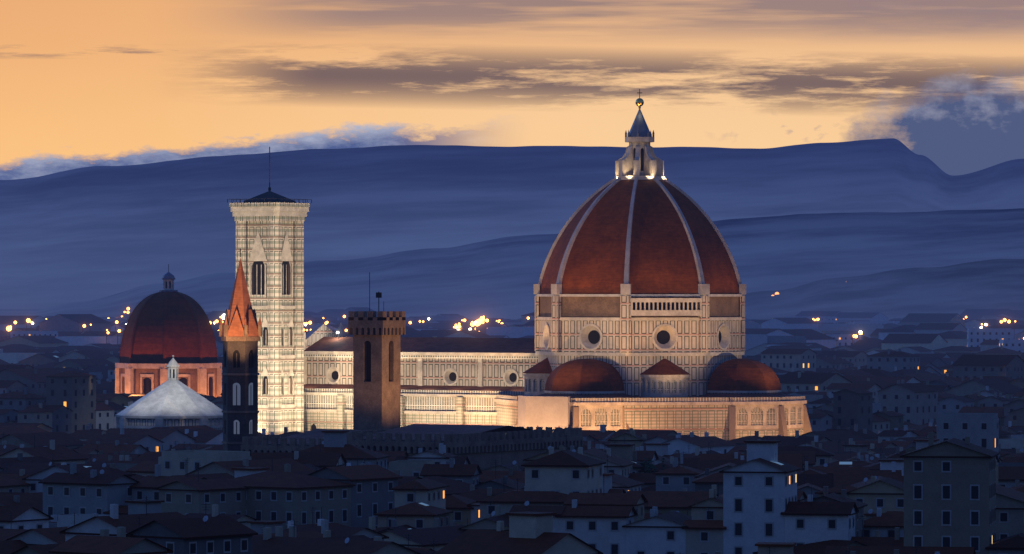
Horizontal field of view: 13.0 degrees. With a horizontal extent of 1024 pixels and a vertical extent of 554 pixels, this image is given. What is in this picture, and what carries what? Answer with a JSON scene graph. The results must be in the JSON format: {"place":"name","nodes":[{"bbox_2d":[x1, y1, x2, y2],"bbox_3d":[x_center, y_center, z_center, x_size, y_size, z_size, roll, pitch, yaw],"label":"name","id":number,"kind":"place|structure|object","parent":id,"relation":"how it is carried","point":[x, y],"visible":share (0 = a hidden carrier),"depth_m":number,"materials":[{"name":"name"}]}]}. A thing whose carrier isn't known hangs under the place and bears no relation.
{"place":"outdoors","nodes":[
{"label":"outdoors","id":0,"kind":"place"},
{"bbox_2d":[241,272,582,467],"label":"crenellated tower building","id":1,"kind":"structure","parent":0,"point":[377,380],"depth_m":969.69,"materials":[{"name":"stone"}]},
{"bbox_2d":[0,0,1023,179],"bbox_3d":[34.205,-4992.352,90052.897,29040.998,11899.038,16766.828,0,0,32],"label":"sky","id":2,"kind":"structure","parent":0,"point":[90,83],"depth_m":90058.72,"materials":[{"name":"orange"}]},
{"bbox_2d":[0,138,1023,308],"bbox_3d":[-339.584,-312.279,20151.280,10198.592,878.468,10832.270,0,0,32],"label":"mountain ridge","id":3,"kind":"structure","parent":0,"point":[84,234],"depth_m":20885.79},
{"bbox_2d":[46,208,1023,308],"bbox_3d":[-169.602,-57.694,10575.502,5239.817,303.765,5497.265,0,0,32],"label":"mountain ridge","id":4,"kind":"structure","parent":0,"point":[774,253],"depth_m":10809.14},
{"bbox_2d":[745,259,1023,308],"bbox_3d":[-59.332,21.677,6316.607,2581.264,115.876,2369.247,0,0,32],"label":"hills","id":5,"kind":"structure","parent":0,"point":[992,284],"depth_m":6499.52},
{"bbox_2d":[0,309,1023,319],"bbox_3d":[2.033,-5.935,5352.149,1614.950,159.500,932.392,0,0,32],"label":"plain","id":6,"kind":"structure","parent":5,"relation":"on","point":[758,314],"depth_m":5352.94,"materials":[{"name":"blue"}]},
{"label":"arno plain","id":7,"kind":"structure","parent":0,"visible":0},
{"bbox_2d":[115,264,221,396],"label":"domed chapel","id":8,"kind":"structure","parent":7,"relation":"on","point":[165,324],"depth_m":1621.04,"materials":[{"name":"tile"}]},
{"bbox_2d":[114,355,222,429],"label":"baptistery","id":9,"kind":"structure","parent":7,"relation":"on","point":[172,401],"depth_m":1375.84,"materials":[{"name":"stone"}]},
{"bbox_2d":[219,248,261,450],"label":"badia fiorentina tower","id":10,"kind":"structure","parent":7,"relation":"on","point":[240,330],"depth_m":1016.47,"materials":[{"name":"stone"}]},
{"bbox_2d":[227,147,311,434],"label":"bell tower","id":11,"kind":"structure","parent":7,"relation":"on","point":[269,233],"depth_m":1323.13,"materials":[{"name":"stone"}]},
{"bbox_2d":[0,413,1023,553],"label":"city buildings","id":12,"kind":"structure","parent":7,"relation":"on","point":[956,486],"depth_m":735.24,"materials":[{"name":"paint"}]},
{"bbox_2d":[0,345,1023,454],"bbox_3d":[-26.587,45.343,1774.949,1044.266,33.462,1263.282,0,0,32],"label":"city buildings","id":13,"kind":"structure","parent":7,"relation":"on","point":[888,401],"depth_m":1411.06,"materials":[{"name":"paint"}]},
{"bbox_2d":[0,307,1023,363],"bbox_3d":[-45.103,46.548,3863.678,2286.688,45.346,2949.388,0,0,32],"label":"distant buildings","id":14,"kind":"structure","parent":7,"relation":"on","point":[954,335],"depth_m":2972.80,"materials":[{"name":"paint"}]},
{"bbox_2d":[6,307,1023,344],"bbox_3d":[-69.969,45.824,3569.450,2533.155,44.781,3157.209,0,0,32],"label":"street lamps","id":15,"kind":"object","parent":7,"relation":"on","point":[478,322],"visible":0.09,"depth_m":3144.57,"materials":[{"name":"metal"}]},
{"bbox_2d":[304,89,811,439],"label":"cathedral","id":16,"kind":"structure","parent":7,"relation":"on","point":[639,290],"depth_m":1279.18,"materials":[{"name":"stone"}]},
{"bbox_2d":[639,457,687,472],"bbox_3d":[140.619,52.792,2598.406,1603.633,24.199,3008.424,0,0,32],"label":"trees","id":17,"kind":"object","parent":7,"relation":"on","point":[649,466],"visible":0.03,"depth_m":905.48,"materials":[{"name":"green plant"}]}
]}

